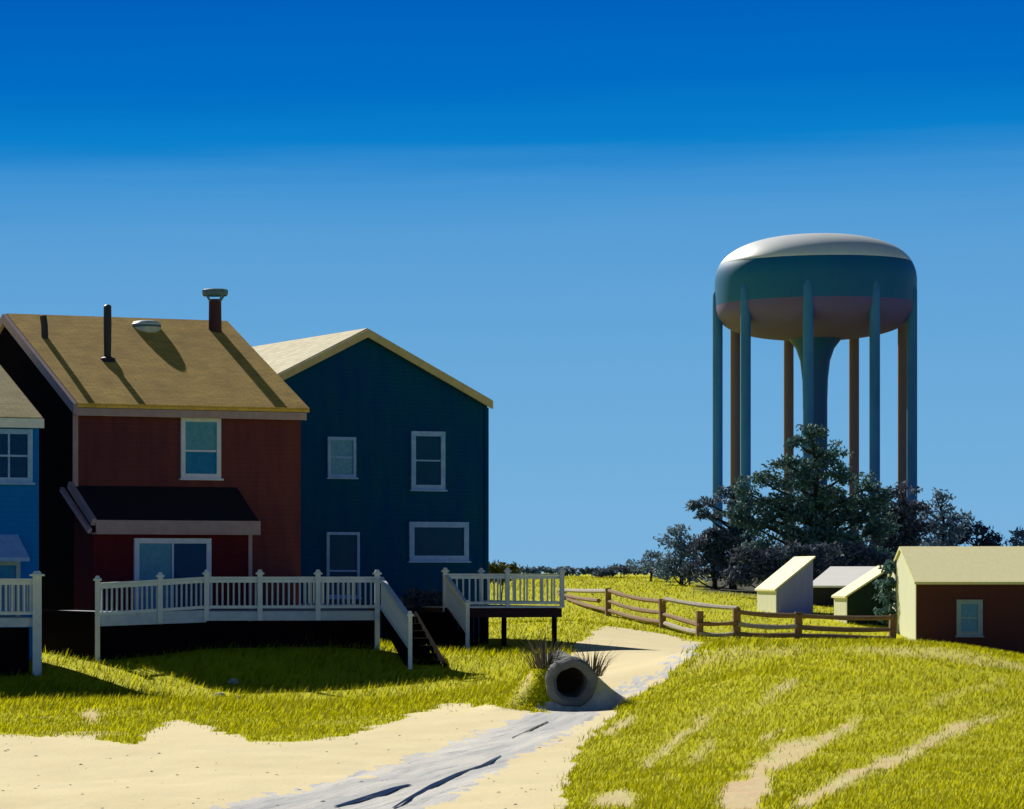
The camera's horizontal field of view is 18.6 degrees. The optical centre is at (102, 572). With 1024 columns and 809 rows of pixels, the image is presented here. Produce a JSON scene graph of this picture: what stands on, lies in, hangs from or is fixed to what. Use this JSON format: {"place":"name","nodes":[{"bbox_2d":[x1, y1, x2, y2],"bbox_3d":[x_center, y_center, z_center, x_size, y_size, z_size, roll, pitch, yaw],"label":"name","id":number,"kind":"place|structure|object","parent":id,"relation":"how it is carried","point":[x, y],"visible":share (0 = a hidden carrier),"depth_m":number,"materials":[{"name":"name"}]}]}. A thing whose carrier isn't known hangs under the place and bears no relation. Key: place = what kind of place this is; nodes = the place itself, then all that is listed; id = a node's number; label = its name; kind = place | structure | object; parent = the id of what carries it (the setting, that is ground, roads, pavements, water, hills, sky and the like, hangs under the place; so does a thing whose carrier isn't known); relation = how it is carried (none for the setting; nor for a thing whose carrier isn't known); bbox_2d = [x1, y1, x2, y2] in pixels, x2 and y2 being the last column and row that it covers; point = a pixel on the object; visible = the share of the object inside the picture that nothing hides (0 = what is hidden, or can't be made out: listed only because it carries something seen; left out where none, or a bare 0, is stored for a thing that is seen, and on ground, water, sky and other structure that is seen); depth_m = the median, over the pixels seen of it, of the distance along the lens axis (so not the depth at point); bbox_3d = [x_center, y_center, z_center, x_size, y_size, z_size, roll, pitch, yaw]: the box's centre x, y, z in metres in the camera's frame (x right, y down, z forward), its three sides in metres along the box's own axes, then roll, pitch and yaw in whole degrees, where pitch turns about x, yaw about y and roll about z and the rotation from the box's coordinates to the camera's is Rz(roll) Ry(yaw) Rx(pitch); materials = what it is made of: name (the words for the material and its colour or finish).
{"place":"outdoors","nodes":[
{"label":"outdoors","id":0,"kind":"place"},
{"bbox_2d":[0,626,702,808],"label":"sandy path","id":1,"kind":"structure","parent":0,"point":[234,762],"depth_m":38.93,"materials":[{"name":"beige sand"}]},
{"bbox_2d":[1,665,651,808],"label":"pebbles","id":2,"kind":"object","parent":1,"relation":"on","point":[302,772],"visible":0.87,"depth_m":35.42,"materials":[{"name":"beige stone"}]},
{"bbox_2d":[564,639,624,676],"bbox_3d":[8.670,1.443,54.167,1.229,0.758,1.110,0,0,0],"label":"grass tuft","id":3,"kind":"object","parent":1,"relation":"on","point":[598,671],"visible":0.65,"depth_m":54.10,"materials":[{"name":"beige plant"}]},
{"bbox_2d":[335,721,547,807],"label":"water","id":4,"kind":"structure","parent":0,"point":[391,789],"depth_m":33.00,"materials":[{"name":"liquid"}]},
{"bbox_2d":[210,644,706,808],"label":"track","id":5,"kind":"structure","parent":0,"point":[420,771],"depth_m":37.50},
{"bbox_2d":[0,573,1023,808],"bbox_3d":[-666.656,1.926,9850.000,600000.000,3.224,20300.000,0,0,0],"label":"ground","id":6,"kind":"structure","parent":0,"point":[745,793],"depth_m":53.97,"materials":[{"name":"green plant"}]},
{"bbox_2d":[0,365,43,660],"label":"blue house","id":7,"kind":"structure","parent":6,"relation":"on","point":[21,421],"depth_m":79.79,"materials":[{"name":"blue wood"}]},
{"bbox_2d":[0,561,19,615],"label":"door","id":8,"kind":"structure","parent":7,"relation":"in","point":[8,569],"depth_m":79.67,"materials":[{"name":"blue glass"}]},
{"bbox_2d":[0,429,34,484],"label":"window","id":9,"kind":"structure","parent":7,"relation":"in","point":[16,445],"depth_m":79.73,"materials":[{"name":"blue glass"}]},
{"bbox_2d":[0,571,44,675],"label":"wooden deck","id":10,"kind":"structure","parent":6,"relation":"on","point":[14,649],"depth_m":76.36,"materials":[{"name":"white paint"}]},
{"bbox_2d":[0,288,308,620],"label":"red house","id":11,"kind":"structure","parent":6,"relation":"on","point":[169,448],"depth_m":85.38,"materials":[{"name":"red wood"}]},
{"bbox_2d":[134,538,210,609],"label":"sliding door","id":12,"kind":"structure","parent":11,"relation":"in","point":[173,557],"depth_m":83.47,"materials":[{"name":"teal glass"}]},
{"bbox_2d":[179,418,223,480],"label":"window","id":13,"kind":"structure","parent":11,"relation":"in","point":[200,438],"depth_m":85.37,"materials":[{"name":"blue glass"}]},
{"bbox_2d":[227,678,238,683],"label":"stone","id":14,"kind":"object","parent":6,"relation":"on","point":[234,681],"visible":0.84,"depth_m":74.91,"materials":[{"name":"grey stone"}]},
{"bbox_2d":[42,570,446,668],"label":"wooden deck","id":15,"kind":"structure","parent":6,"relation":"on","point":[101,634],"depth_m":81.09,"materials":[{"name":"white paint"}]},
{"bbox_2d":[252,328,492,643],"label":"teal house","id":16,"kind":"structure","parent":6,"relation":"on","point":[395,465],"depth_m":100.39,"materials":[{"name":"teal wood"}]},
{"bbox_2d":[326,437,358,478],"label":"window","id":17,"kind":"structure","parent":16,"relation":"in","point":[341,451],"depth_m":99.68,"materials":[{"name":"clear glass"}]},
{"bbox_2d":[325,532,361,598],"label":"window","id":18,"kind":"structure","parent":16,"relation":"in","point":[342,548],"depth_m":99.71,"materials":[{"name":"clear glass"}]},
{"bbox_2d":[409,431,447,491],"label":"window","id":19,"kind":"structure","parent":16,"relation":"in","point":[427,447],"depth_m":100.88,"materials":[{"name":"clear glass"}]},
{"bbox_2d":[407,522,470,562],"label":"window","id":20,"kind":"structure","parent":16,"relation":"in","point":[429,542],"depth_m":101.03,"materials":[{"name":"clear glass"}]},
{"bbox_2d":[400,587,454,637],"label":"shrub","id":21,"kind":"object","parent":6,"relation":"on","point":[418,597],"visible":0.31,"depth_m":93.30,"materials":[{"name":"green plant"}]},
{"bbox_2d":[368,568,565,650],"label":"wooden deck","id":22,"kind":"structure","parent":6,"relation":"on","point":[440,624],"depth_m":92.44,"materials":[{"name":"white wood"}]},
{"bbox_2d":[489,559,522,604],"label":"tree","id":23,"kind":"object","parent":6,"relation":"on","point":[495,568],"visible":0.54,"depth_m":117.77,"materials":[{"name":"green plant"}]},
{"bbox_2d":[509,630,575,668],"bbox_3d":[7.675,1.257,53.986,1.243,0.846,1.514,0,0,0],"label":"grass tuft","id":24,"kind":"object","parent":6,"relation":"on","point":[540,662],"visible":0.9,"depth_m":53.87,"materials":[{"name":"plant"}]},
{"bbox_2d":[545,650,597,706],"bbox_3d":[8.130,1.857,54.098,0.921,0.942,2.049,0,0,0],"label":"drain pipe","id":25,"kind":"object","parent":6,"relation":"in","point":[572,681],"visible":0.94,"depth_m":53.15,"materials":[{"name":"grey concrete"}]},
{"bbox_2d":[591,564,643,577],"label":"shrub","id":26,"kind":"object","parent":6,"relation":"on","point":[609,571],"visible":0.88,"depth_m":195.84,"materials":[{"name":"green plant"}]},
{"bbox_2d":[516,563,770,576],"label":"distant trees","id":27,"kind":"object","parent":6,"relation":"on","point":[568,569],"visible":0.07,"depth_m":419.67,"materials":[{"name":"green plant"}]},
{"bbox_2d":[626,549,670,580],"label":"broadleaf tree","id":28,"kind":"object","parent":6,"relation":"on","point":[652,555],"visible":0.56,"depth_m":179.95,"materials":[{"name":"green plant"}]},
{"bbox_2d":[646,523,711,584],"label":"broadleaf tree","id":29,"kind":"object","parent":6,"relation":"on","point":[680,546],"visible":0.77,"depth_m":171.79,"materials":[{"name":"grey plant"}]},
{"bbox_2d":[674,527,754,588],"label":"broadleaf tree","id":30,"kind":"object","parent":6,"relation":"on","point":[715,552],"visible":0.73,"depth_m":165.62,"materials":[{"name":"green plant"}]},
{"bbox_2d":[685,485,761,588],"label":"pine tree","id":31,"kind":"object","parent":6,"relation":"on","point":[693,506],"visible":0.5,"depth_m":167.87,"materials":[{"name":"plant"}]},
{"bbox_2d":[558,588,896,639],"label":"rail fence","id":32,"kind":"object","parent":6,"relation":"on","point":[797,626],"visible":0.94,"depth_m":112.71,"materials":[{"name":"brown wood"}]},
{"bbox_2d":[720,540,843,587],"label":"broadleaf tree","id":33,"kind":"object","parent":6,"relation":"on","point":[764,564],"visible":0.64,"depth_m":151.59,"materials":[{"name":"green plant"}]},
{"bbox_2d":[755,556,815,613],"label":"shed","id":34,"kind":"structure","parent":6,"relation":"on","point":[787,587],"depth_m":135.00,"materials":[{"name":"beige wood"}]},
{"bbox_2d":[721,423,901,571],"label":"pine tree","id":35,"kind":"object","parent":6,"relation":"on","point":[812,508],"visible":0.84,"depth_m":159.66,"materials":[{"name":"green plant"}]},
{"bbox_2d":[713,233,916,570],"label":"water tower","id":36,"kind":"structure","parent":6,"relation":"on","point":[813,299],"depth_m":196.29,"materials":[{"name":"teal metal"}]},
{"bbox_2d":[813,566,875,606],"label":"shed","id":37,"kind":"structure","parent":6,"relation":"on","point":[829,582],"depth_m":146.30,"materials":[{"name":"white"}]},
{"bbox_2d":[821,540,895,567],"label":"broadleaf tree","id":38,"kind":"object","parent":6,"relation":"on","point":[855,553],"visible":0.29,"depth_m":153.61,"materials":[{"name":"green plant"}]},
{"bbox_2d":[831,566,887,625],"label":"shed","id":39,"kind":"structure","parent":6,"relation":"on","point":[855,597],"depth_m":127.00,"materials":[{"name":"wood"}]},
{"bbox_2d":[872,559,896,627],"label":"shrub","id":40,"kind":"object","parent":6,"relation":"on","point":[888,584],"visible":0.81,"depth_m":123.86,"materials":[{"name":"green plant"}]},
{"bbox_2d":[857,481,934,557],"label":"broadleaf tree","id":41,"kind":"object","parent":6,"relation":"on","point":[911,528],"visible":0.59,"depth_m":164.56,"materials":[{"name":"green plant"}]},
{"bbox_2d":[916,487,975,545],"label":"broadleaf tree","id":42,"kind":"object","parent":6,"relation":"on","point":[941,536],"visible":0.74,"depth_m":171.77,"materials":[{"name":"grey plant"}]},
{"bbox_2d":[888,546,1023,653],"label":"long shed","id":43,"kind":"structure","parent":6,"relation":"on","point":[970,595],"depth_m":116.91,"materials":[{"name":"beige wood"}]},
{"bbox_2d":[955,600,983,636],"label":"window","id":44,"kind":"structure","parent":43,"relation":"in","point":[969,613],"depth_m":116.69,"materials":[{"name":"clear glass"}]},
{"bbox_2d":[948,520,1004,545],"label":"broadleaf tree","id":45,"kind":"object","parent":6,"relation":"on","point":[987,537],"visible":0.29,"depth_m":175.55,"materials":[{"name":"green plant"}]},
{"bbox_2d":[1004,525,1023,545],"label":"broadleaf tree","id":46,"kind":"object","parent":6,"relation":"on","point":[1018,537],"visible":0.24,"depth_m":171.78,"materials":[{"name":"green plant"}]},
{"bbox_2d":[0,0,1023,572],"label":"sky","id":47,"kind":"structure","parent":0,"point":[541,204],"materials":[{"name":"blue"}]}
]}

